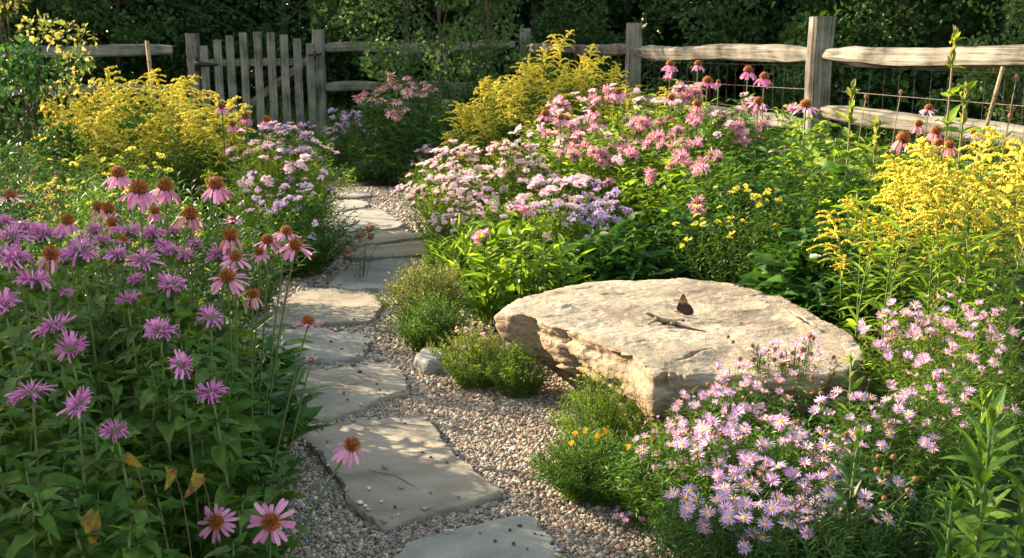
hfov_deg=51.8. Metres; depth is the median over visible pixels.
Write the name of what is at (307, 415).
leafy rosette
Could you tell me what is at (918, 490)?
undergrowth
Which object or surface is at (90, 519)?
dead leaf
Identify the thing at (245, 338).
leafy shoot
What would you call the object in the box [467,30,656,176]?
goldenrod
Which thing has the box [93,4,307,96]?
wood tree
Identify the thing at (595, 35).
understory shrub
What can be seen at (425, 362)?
rock
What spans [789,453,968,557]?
aster
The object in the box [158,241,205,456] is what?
bee balm
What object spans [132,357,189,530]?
leafy shoot
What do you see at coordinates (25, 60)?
shrub
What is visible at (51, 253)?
coneflower
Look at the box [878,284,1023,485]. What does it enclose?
aster
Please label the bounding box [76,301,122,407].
leafy shoot
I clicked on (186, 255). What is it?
bee balm
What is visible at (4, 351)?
leafy shoot
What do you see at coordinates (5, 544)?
leafy shoot
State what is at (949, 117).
milkweed
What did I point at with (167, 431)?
leafy shoot
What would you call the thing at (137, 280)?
bee balm
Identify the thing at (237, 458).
leafy shoot
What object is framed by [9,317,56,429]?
leafy shoot
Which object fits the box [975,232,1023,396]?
leafy shoot
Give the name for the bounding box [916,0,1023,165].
understory shrub
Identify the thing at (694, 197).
bee balm clump
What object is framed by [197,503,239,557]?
coneflower
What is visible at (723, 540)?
aster
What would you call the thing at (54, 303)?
leafy shoot
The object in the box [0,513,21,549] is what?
leafy shoot
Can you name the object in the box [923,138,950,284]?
coneflower
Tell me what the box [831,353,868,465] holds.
leafy shoot
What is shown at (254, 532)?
leafy shoot
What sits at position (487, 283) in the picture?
leafy plant
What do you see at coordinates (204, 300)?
leafy shoot
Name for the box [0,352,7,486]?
leafy shoot
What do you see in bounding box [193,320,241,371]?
leafy shoot
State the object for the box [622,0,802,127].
understory shrub
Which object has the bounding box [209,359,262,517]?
leafy shoot
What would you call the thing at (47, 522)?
leafy shoot
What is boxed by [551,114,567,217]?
coneflower
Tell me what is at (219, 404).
leafy shoot
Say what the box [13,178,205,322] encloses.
leafy plant
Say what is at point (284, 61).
garden gate
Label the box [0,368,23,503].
leafy shoot
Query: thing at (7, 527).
leafy shoot
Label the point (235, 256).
coneflower
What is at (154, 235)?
bee balm
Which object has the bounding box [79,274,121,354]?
leafy shoot
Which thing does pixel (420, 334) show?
heathery herb
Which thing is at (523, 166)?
aster
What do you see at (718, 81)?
coneflower
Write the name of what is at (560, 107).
bee balm clump
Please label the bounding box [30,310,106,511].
bee balm
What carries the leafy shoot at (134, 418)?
on the ground at (1004, 504)
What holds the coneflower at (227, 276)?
on the ground at (1004, 504)
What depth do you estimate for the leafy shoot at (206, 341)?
3.09 m
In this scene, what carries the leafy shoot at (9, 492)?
on the ground at (1004, 504)
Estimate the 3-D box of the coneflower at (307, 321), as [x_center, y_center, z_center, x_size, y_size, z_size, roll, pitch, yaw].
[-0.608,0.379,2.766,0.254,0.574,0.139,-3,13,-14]
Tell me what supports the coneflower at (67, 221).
on the ground at (1004, 504)
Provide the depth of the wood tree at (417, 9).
21.69 m
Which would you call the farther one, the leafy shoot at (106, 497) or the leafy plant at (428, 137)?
the leafy plant at (428, 137)
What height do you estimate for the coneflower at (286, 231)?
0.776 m
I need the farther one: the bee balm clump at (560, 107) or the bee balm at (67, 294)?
the bee balm clump at (560, 107)
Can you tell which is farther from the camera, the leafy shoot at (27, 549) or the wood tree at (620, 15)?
the wood tree at (620, 15)
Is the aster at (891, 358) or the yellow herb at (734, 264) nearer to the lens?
the aster at (891, 358)
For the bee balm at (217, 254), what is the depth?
2.84 m
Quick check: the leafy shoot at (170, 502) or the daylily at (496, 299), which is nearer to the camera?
the leafy shoot at (170, 502)
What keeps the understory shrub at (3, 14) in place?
on the ground at (1004, 504)
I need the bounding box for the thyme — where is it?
[545,364,648,449]
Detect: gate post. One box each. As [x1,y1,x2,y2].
[185,33,203,119]
[312,29,327,139]
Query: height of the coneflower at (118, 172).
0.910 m
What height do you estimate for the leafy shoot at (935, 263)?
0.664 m
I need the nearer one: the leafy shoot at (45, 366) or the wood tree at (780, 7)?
the leafy shoot at (45, 366)
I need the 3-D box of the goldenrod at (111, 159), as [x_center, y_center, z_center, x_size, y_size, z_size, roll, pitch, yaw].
[-2.803,-0.702,6.917,0.915,0.900,0.760,0,12,0]
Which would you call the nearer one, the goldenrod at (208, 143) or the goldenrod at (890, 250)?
the goldenrod at (890, 250)
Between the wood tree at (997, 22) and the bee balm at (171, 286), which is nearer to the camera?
the bee balm at (171, 286)
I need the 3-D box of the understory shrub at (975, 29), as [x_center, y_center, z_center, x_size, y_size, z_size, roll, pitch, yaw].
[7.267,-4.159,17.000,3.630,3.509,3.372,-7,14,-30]
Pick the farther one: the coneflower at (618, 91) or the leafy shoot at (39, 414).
the coneflower at (618, 91)
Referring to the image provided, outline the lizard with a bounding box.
[645,312,703,330]
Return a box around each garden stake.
[145,40,163,176]
[933,66,1004,315]
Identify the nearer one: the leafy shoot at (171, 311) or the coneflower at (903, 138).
the leafy shoot at (171, 311)
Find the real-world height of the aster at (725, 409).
0.400 m
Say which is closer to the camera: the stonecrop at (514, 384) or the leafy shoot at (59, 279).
the leafy shoot at (59, 279)
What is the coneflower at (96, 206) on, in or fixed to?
on the ground at (1004, 504)
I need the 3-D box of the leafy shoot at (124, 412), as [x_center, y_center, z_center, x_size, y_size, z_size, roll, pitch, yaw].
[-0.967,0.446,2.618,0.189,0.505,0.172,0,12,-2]
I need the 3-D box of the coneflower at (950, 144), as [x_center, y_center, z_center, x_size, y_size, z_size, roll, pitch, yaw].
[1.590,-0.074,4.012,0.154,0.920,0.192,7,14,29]
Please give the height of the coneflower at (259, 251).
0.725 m
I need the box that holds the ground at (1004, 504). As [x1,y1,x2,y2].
[0,58,1023,557]
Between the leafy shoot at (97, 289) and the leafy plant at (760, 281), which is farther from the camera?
the leafy plant at (760, 281)
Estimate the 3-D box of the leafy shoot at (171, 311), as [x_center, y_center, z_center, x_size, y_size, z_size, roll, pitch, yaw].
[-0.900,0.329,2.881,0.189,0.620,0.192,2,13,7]
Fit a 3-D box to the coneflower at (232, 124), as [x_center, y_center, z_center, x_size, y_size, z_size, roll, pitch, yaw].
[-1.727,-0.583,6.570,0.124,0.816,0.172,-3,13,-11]
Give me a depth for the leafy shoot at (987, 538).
2.09 m
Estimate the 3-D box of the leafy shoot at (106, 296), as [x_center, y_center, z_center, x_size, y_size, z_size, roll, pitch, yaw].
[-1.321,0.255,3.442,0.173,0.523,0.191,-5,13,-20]
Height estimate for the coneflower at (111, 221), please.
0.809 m
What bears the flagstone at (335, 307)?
on the path
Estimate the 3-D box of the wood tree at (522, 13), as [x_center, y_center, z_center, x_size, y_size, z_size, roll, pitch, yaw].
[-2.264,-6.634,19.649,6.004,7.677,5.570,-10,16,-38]
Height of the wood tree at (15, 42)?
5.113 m
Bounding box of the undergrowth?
[0,128,1023,557]
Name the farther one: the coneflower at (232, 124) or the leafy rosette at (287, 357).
the coneflower at (232, 124)
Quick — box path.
[246,187,644,556]
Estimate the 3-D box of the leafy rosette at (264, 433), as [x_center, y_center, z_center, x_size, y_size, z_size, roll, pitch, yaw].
[-0.790,0.510,2.881,0.384,0.267,0.410,-8,15,-34]
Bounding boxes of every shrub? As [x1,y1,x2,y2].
[0,0,54,115]
[0,0,141,200]
[0,35,94,231]
[22,0,224,116]
[302,0,506,123]
[507,0,642,123]
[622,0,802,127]
[760,0,950,139]
[859,0,1022,114]
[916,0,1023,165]
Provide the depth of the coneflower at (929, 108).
4.55 m
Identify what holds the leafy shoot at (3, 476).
on the ground at (1004, 504)
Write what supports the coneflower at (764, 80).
on the ground at (1004, 504)
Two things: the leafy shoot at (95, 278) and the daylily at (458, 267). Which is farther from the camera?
the daylily at (458, 267)
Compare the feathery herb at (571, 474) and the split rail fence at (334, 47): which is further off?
the split rail fence at (334, 47)
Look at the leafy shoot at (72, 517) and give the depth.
1.75 m
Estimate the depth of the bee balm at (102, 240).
2.73 m
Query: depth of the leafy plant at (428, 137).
9.47 m
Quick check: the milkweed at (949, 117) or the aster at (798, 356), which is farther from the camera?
the milkweed at (949, 117)
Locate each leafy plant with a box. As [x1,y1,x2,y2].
[0,121,124,254]
[0,153,131,256]
[0,198,113,311]
[1,137,228,275]
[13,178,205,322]
[32,152,213,290]
[100,171,300,345]
[180,190,319,317]
[286,138,364,153]
[399,80,471,140]
[410,100,469,172]
[411,207,574,294]
[428,132,505,170]
[456,204,595,328]
[514,220,684,294]
[590,195,738,282]
[706,132,849,286]
[730,102,865,199]
[730,182,828,270]
[734,246,844,321]
[748,151,905,293]
[751,107,888,243]
[754,197,900,331]
[789,118,947,276]
[795,205,951,385]
[850,112,1019,331]
[931,106,1023,319]
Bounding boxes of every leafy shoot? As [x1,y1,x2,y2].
[0,269,23,325]
[0,279,28,376]
[0,294,16,375]
[0,314,13,456]
[0,318,34,437]
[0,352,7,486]
[0,366,25,505]
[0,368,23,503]
[0,389,86,524]
[0,405,67,552]
[0,423,24,518]
[0,429,14,498]
[0,452,27,557]
[0,457,74,554]
[0,466,11,557]
[0,484,63,557]
[0,498,40,557]
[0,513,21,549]
[4,335,34,420]
[5,335,47,415]
[6,338,71,431]
[6,484,101,557]
[7,356,48,416]
[7,358,75,514]
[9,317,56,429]
[17,274,54,323]
[17,334,87,501]
[20,282,68,368]
[25,332,96,431]
[32,310,86,428]
[32,494,111,557]
[37,364,105,504]
[39,431,94,532]
[45,286,93,377]
[46,262,82,318]
[50,480,145,553]
[51,284,61,315]
[52,262,69,306]
[54,326,122,482]
[54,531,113,557]
[55,265,85,321]
[57,418,148,549]
[71,364,127,520]
[74,288,115,353]
[75,319,117,361]
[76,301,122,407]
[77,283,125,403]
[77,360,131,451]
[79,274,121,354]
[83,252,108,306]
[85,376,156,528]
[86,418,164,547]
[87,411,151,540]
[92,312,139,380]
[99,281,115,327]
[100,283,146,388]
[104,519,162,557]
[105,495,168,557]
[106,349,158,479]
[107,267,140,347]
[107,322,141,462]
[114,358,167,536]
[120,286,155,352]
[126,366,204,556]
[128,337,196,464]
[128,383,199,546]
[129,292,156,361]
[130,538,179,557]
[131,463,201,557]
[132,342,207,493]
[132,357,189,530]
[133,378,214,556]
[141,293,189,454]
[145,291,193,346]
[147,291,172,366]
[159,295,221,402]
[162,329,230,534]
[162,343,187,478]
[172,364,244,496]
[174,418,241,557]
[186,299,206,343]
[187,374,261,497]
[187,378,258,485]
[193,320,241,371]
[193,379,263,557]
[196,289,220,341]
[196,411,264,552]
[199,313,217,377]
[202,298,261,396]
[202,495,268,557]
[204,531,256,557]
[209,321,260,443]
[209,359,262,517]
[211,492,284,557]
[220,283,250,358]
[224,291,257,383]
[224,325,262,385]
[226,536,263,557]
[227,365,265,507]
[233,445,289,555]
[234,378,271,487]
[248,455,312,557]
[253,391,290,469]
[818,426,885,557]
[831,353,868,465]
[836,194,878,352]
[837,210,898,357]
[863,241,919,415]
[865,215,930,402]
[904,209,950,369]
[904,235,952,379]
[908,235,962,371]
[910,480,985,557]
[914,233,964,412]
[919,388,1017,557]
[927,384,1023,557]
[929,236,999,373]
[931,207,982,377]
[943,234,994,388]
[949,230,1004,420]
[961,445,1023,557]
[972,197,1023,419]
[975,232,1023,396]
[977,197,1023,394]
[990,253,1023,378]
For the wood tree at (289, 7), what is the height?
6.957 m
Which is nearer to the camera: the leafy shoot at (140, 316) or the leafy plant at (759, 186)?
the leafy shoot at (140, 316)
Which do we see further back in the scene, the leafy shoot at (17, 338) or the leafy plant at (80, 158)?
the leafy plant at (80, 158)
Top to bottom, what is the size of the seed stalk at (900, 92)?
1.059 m
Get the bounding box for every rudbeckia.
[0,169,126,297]
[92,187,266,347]
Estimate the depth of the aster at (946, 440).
2.76 m
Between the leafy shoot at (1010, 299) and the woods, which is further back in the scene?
the woods
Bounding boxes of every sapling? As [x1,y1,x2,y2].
[329,0,539,141]
[413,0,548,146]
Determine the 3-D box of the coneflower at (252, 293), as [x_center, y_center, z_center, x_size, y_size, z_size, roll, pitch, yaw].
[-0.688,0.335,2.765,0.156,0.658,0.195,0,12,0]
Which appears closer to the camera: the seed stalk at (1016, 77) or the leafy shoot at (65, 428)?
the leafy shoot at (65, 428)
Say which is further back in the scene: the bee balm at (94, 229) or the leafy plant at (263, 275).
the leafy plant at (263, 275)
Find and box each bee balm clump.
[514,95,634,215]
[536,122,666,247]
[567,83,685,205]
[597,71,731,238]
[608,134,751,274]
[654,150,807,282]
[665,91,809,203]
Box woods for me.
[14,1,909,92]
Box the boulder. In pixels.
[494,278,869,436]
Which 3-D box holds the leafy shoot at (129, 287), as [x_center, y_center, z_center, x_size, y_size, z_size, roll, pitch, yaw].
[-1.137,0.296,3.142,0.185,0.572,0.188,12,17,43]
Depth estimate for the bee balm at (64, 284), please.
2.58 m
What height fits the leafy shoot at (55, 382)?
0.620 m
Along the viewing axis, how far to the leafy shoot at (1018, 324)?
3.79 m
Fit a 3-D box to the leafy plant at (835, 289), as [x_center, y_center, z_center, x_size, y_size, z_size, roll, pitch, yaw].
[1.361,0.052,4.013,0.573,0.675,0.545,0,12,0]
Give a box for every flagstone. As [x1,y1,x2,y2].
[256,327,371,365]
[265,288,382,327]
[275,362,409,423]
[301,416,502,533]
[328,258,432,294]
[329,199,368,211]
[329,208,403,234]
[333,191,371,199]
[344,241,430,262]
[347,230,422,246]
[393,516,557,557]
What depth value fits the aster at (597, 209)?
5.41 m
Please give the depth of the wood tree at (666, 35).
19.99 m
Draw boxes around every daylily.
[419,237,530,294]
[425,252,532,325]
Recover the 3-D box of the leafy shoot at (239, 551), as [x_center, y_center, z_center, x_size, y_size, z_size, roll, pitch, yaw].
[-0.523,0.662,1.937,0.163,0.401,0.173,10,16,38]
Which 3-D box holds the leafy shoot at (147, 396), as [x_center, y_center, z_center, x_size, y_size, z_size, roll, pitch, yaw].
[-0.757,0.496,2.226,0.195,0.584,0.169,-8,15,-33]
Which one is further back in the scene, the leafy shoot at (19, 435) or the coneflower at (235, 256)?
the coneflower at (235, 256)
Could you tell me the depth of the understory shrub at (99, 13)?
17.19 m
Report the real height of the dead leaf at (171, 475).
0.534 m
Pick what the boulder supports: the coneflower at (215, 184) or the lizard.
the lizard
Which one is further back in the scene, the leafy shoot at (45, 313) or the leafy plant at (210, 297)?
the leafy plant at (210, 297)
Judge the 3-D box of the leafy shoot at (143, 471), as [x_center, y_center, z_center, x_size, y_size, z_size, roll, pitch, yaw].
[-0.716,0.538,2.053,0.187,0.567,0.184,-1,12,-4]
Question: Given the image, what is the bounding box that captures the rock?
[413,347,446,375]
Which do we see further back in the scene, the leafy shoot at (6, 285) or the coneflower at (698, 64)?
the coneflower at (698, 64)
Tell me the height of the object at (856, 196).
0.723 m
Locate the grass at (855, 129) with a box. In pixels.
[0,90,1023,254]
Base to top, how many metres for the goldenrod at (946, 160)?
0.938 m
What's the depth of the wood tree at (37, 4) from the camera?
18.16 m
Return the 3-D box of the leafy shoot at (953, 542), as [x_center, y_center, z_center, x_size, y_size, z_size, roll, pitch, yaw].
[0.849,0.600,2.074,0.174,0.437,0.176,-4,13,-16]
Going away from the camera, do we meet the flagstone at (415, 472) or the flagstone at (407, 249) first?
the flagstone at (415, 472)
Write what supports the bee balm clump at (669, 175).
on the ground at (1004, 504)
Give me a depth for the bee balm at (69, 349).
2.00 m
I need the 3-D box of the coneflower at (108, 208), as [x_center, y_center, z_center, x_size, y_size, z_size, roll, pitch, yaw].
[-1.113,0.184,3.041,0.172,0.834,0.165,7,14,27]
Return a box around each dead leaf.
[78,508,103,552]
[122,452,151,539]
[137,499,167,548]
[164,466,191,557]
[183,468,216,557]
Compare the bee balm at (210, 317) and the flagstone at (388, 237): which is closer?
the bee balm at (210, 317)
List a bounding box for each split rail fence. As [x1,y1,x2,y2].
[0,44,173,95]
[324,36,514,112]
[519,16,1023,199]
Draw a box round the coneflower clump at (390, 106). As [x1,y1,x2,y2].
[345,70,470,183]
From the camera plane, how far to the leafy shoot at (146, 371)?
2.27 m
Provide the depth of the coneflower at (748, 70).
6.36 m
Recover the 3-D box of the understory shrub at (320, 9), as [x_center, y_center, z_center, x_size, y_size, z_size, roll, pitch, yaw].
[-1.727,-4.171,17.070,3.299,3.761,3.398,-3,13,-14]
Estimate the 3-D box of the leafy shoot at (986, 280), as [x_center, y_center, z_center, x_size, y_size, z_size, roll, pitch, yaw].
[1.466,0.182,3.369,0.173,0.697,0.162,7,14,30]
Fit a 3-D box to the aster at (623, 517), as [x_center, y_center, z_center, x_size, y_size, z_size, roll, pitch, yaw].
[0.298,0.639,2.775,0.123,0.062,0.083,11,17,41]
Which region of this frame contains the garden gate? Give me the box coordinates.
[194,32,321,140]
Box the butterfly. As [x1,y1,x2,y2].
[670,294,693,316]
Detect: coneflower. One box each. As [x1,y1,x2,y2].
[0,189,24,285]
[27,244,63,470]
[53,213,82,368]
[90,201,117,354]
[96,201,123,321]
[101,164,132,282]
[104,216,144,392]
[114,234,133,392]
[117,177,158,360]
[146,206,168,346]
[149,177,209,381]
[173,205,206,325]
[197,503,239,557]
[200,175,250,360]
[208,268,263,487]
[214,103,234,224]
[219,226,258,380]
[220,249,254,469]
[223,216,259,373]
[225,120,243,243]
[238,113,253,192]
[239,287,284,504]
[247,498,295,557]
[249,247,270,415]
[253,234,288,450]
[254,314,322,516]
[259,115,272,160]
[261,224,301,466]
[261,238,314,446]
[264,354,316,499]
[271,436,365,557]
[536,108,554,178]
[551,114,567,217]
[583,106,596,174]
[609,87,626,142]
[661,59,677,154]
[665,93,675,143]
[689,99,706,158]
[691,59,704,112]
[695,76,716,129]
[715,79,720,148]
[740,65,755,151]
[747,96,766,240]
[754,72,773,172]
[791,98,818,199]
[884,119,924,288]
[886,131,916,257]
[900,138,930,330]
[901,104,935,289]
[912,124,947,322]
[920,139,957,347]
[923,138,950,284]
[947,129,979,313]
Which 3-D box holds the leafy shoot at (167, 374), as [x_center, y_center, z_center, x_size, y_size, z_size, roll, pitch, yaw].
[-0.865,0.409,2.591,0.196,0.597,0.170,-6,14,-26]
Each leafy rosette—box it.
[209,358,335,469]
[241,314,317,391]
[242,409,291,485]
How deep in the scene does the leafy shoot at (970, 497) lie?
2.28 m
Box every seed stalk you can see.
[854,94,867,173]
[889,90,902,167]
[982,75,1019,344]
[983,113,1012,305]
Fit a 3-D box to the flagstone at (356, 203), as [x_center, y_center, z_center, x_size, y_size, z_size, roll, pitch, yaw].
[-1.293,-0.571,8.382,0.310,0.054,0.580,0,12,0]
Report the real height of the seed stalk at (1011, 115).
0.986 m
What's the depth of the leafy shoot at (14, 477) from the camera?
1.82 m
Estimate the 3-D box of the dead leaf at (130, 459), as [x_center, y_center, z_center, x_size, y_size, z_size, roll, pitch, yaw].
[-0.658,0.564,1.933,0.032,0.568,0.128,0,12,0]
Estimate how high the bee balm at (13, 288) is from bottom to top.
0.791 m
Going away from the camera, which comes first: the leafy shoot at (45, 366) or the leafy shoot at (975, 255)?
the leafy shoot at (45, 366)
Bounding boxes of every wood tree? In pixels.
[0,0,254,103]
[0,1,50,100]
[1,0,251,117]
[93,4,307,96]
[130,0,317,102]
[137,0,401,113]
[228,0,543,104]
[273,0,422,103]
[369,0,698,109]
[382,0,542,102]
[505,0,707,94]
[505,1,651,79]
[543,0,879,109]
[675,0,832,104]
[710,0,979,111]
[734,0,1023,145]
[880,0,1023,110]
[889,0,1023,122]
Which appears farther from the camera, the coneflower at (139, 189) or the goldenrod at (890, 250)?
the goldenrod at (890, 250)
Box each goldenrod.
[14,102,154,218]
[27,65,245,222]
[143,91,274,239]
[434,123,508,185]
[438,75,551,183]
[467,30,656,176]
[605,79,712,155]
[806,210,856,328]
[819,195,882,364]
[854,213,913,371]
[867,166,919,386]
[871,153,933,356]
[872,143,958,381]
[882,184,944,362]
[884,138,976,361]
[900,176,966,372]
[903,164,991,369]
[950,126,1023,368]
[957,174,1023,391]
[969,138,1023,374]
[977,147,1023,380]
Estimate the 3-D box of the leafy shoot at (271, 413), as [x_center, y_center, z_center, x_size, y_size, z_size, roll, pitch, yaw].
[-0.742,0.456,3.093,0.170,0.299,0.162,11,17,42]
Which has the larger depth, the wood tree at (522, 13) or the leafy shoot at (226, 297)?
the wood tree at (522, 13)
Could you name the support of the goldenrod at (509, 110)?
on the ground at (1004, 504)
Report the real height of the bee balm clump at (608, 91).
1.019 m
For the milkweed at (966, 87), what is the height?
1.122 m
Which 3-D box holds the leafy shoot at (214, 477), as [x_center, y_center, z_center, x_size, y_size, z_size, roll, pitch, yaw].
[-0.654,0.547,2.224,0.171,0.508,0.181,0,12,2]
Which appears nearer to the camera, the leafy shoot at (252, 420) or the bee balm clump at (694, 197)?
the leafy shoot at (252, 420)
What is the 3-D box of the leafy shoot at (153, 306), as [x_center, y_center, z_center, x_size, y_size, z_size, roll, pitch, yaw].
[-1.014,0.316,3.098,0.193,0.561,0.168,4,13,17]
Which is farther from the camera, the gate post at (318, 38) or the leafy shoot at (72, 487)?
the gate post at (318, 38)
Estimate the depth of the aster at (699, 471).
2.58 m
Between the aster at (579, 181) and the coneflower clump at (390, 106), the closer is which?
the aster at (579, 181)
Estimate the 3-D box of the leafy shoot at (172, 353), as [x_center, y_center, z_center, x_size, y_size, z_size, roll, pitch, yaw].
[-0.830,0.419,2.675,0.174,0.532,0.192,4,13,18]
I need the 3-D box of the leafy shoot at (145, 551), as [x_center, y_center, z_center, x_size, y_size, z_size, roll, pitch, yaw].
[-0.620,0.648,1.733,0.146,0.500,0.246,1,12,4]
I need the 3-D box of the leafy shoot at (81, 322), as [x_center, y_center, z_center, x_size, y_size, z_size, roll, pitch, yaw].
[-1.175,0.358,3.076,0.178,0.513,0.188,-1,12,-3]
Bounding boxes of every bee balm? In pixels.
[0,213,32,355]
[0,221,62,396]
[0,241,69,472]
[0,243,42,412]
[0,287,72,533]
[4,378,82,520]
[8,218,56,367]
[11,265,90,515]
[22,220,76,387]
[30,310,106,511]
[44,385,124,549]
[50,228,87,379]
[51,330,116,529]
[52,248,115,379]
[52,287,96,444]
[60,231,123,421]
[81,221,125,379]
[89,231,138,446]
[96,416,167,555]
[102,244,153,393]
[104,289,169,464]
[110,220,159,381]
[114,272,172,455]
[124,244,169,461]
[138,223,184,366]
[143,316,197,534]
[146,238,192,343]
[151,349,229,557]
[155,268,216,556]
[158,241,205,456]
[161,224,203,341]
[168,244,220,356]
[177,303,246,528]
[182,237,225,353]
[195,377,265,555]
[198,242,253,358]
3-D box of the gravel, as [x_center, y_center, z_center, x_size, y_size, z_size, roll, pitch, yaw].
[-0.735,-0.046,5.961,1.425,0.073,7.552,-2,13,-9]
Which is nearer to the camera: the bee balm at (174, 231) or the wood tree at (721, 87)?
the bee balm at (174, 231)
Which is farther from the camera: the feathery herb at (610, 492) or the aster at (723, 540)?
the feathery herb at (610, 492)
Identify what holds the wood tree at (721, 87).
on the ground at (1004, 504)
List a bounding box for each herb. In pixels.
[331,157,405,183]
[367,254,474,331]
[375,287,480,351]
[525,420,656,505]
[586,431,697,516]
[669,183,805,287]
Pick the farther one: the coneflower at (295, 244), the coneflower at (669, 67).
the coneflower at (669, 67)
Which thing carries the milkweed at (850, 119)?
on the ground at (1004, 504)
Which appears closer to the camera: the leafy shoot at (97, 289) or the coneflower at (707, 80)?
the leafy shoot at (97, 289)
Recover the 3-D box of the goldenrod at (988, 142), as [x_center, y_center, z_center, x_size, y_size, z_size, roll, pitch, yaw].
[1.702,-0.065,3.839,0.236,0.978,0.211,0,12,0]
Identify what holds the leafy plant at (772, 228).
on the ground at (1004, 504)
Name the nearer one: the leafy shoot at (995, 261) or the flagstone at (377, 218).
the leafy shoot at (995, 261)
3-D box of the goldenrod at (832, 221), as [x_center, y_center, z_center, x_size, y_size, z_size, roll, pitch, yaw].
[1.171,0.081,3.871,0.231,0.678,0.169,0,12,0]
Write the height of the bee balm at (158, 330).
0.710 m
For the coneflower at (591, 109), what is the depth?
6.52 m
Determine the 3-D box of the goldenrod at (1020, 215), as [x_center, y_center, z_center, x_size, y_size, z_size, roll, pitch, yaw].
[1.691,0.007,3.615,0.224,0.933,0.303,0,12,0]
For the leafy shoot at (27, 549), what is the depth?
1.73 m
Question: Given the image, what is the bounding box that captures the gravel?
[242,186,713,557]
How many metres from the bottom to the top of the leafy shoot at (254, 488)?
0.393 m
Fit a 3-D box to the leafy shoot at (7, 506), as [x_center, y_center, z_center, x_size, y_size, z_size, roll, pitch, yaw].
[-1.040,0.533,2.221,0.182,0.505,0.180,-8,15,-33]
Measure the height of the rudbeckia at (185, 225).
0.801 m
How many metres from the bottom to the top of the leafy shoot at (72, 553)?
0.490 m
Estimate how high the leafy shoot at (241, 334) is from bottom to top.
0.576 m
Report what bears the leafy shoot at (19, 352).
on the ground at (1004, 504)
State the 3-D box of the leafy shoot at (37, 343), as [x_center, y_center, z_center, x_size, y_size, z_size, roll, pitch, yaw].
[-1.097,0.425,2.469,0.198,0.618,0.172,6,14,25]
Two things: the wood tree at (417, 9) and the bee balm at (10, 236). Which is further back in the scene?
the wood tree at (417, 9)
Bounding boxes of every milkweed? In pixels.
[815,138,858,214]
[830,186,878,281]
[834,78,864,197]
[851,114,890,236]
[867,170,902,275]
[920,25,966,310]
[933,80,985,346]
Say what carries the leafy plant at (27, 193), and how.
on the ground at (1004, 504)
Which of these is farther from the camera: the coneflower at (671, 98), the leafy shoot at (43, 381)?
the coneflower at (671, 98)
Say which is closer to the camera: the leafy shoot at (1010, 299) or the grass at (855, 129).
the leafy shoot at (1010, 299)
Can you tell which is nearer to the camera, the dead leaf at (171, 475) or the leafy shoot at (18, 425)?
the dead leaf at (171, 475)
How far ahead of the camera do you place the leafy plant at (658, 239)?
5.10 m
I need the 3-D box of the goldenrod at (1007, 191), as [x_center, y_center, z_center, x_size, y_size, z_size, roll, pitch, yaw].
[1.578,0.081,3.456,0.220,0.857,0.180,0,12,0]
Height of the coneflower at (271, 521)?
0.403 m
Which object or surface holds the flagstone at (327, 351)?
on the path
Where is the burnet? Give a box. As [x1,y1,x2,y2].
[345,223,374,277]
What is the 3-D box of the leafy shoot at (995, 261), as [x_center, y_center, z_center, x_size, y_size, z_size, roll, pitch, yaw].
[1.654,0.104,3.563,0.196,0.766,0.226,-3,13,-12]
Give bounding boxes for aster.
[195,120,355,237]
[222,183,384,278]
[302,107,386,174]
[390,139,514,233]
[398,162,447,196]
[400,169,499,260]
[408,144,442,170]
[415,195,539,267]
[473,131,575,229]
[504,193,613,263]
[514,173,617,239]
[553,187,643,254]
[602,413,738,537]
[608,403,828,557]
[611,507,646,529]
[613,482,834,557]
[649,361,814,487]
[685,464,901,557]
[701,331,857,480]
[719,414,916,557]
[764,378,965,538]
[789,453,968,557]
[839,277,980,462]
[865,340,1023,531]
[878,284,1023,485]
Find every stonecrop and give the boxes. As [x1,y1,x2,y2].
[424,321,512,389]
[482,337,563,398]
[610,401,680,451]
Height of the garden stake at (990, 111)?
1.173 m
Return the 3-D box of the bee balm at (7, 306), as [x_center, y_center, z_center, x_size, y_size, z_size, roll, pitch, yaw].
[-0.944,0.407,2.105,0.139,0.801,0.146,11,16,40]
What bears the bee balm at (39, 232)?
on the ground at (1004, 504)
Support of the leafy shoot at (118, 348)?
on the ground at (1004, 504)
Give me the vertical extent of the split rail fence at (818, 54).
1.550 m
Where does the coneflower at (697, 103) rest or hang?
on the ground at (1004, 504)
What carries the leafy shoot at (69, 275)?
on the ground at (1004, 504)
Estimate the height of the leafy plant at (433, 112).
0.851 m
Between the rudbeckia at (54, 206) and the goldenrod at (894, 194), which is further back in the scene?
the rudbeckia at (54, 206)
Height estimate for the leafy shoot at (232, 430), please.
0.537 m
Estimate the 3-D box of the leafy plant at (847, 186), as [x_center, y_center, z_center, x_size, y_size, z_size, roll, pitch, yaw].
[1.383,-0.162,4.668,0.683,0.810,0.553,0,12,0]
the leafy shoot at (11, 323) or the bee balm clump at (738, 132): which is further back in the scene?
the bee balm clump at (738, 132)
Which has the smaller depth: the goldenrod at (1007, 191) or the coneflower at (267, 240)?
the coneflower at (267, 240)
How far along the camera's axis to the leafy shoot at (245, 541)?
2.09 m
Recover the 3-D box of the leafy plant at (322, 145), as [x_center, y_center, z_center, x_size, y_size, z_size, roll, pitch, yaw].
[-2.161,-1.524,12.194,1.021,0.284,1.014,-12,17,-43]
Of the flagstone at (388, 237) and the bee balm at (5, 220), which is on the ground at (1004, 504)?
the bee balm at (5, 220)
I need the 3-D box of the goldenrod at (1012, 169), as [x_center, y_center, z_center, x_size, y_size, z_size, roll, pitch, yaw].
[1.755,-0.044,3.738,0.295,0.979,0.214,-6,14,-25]
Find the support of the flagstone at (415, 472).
on the path

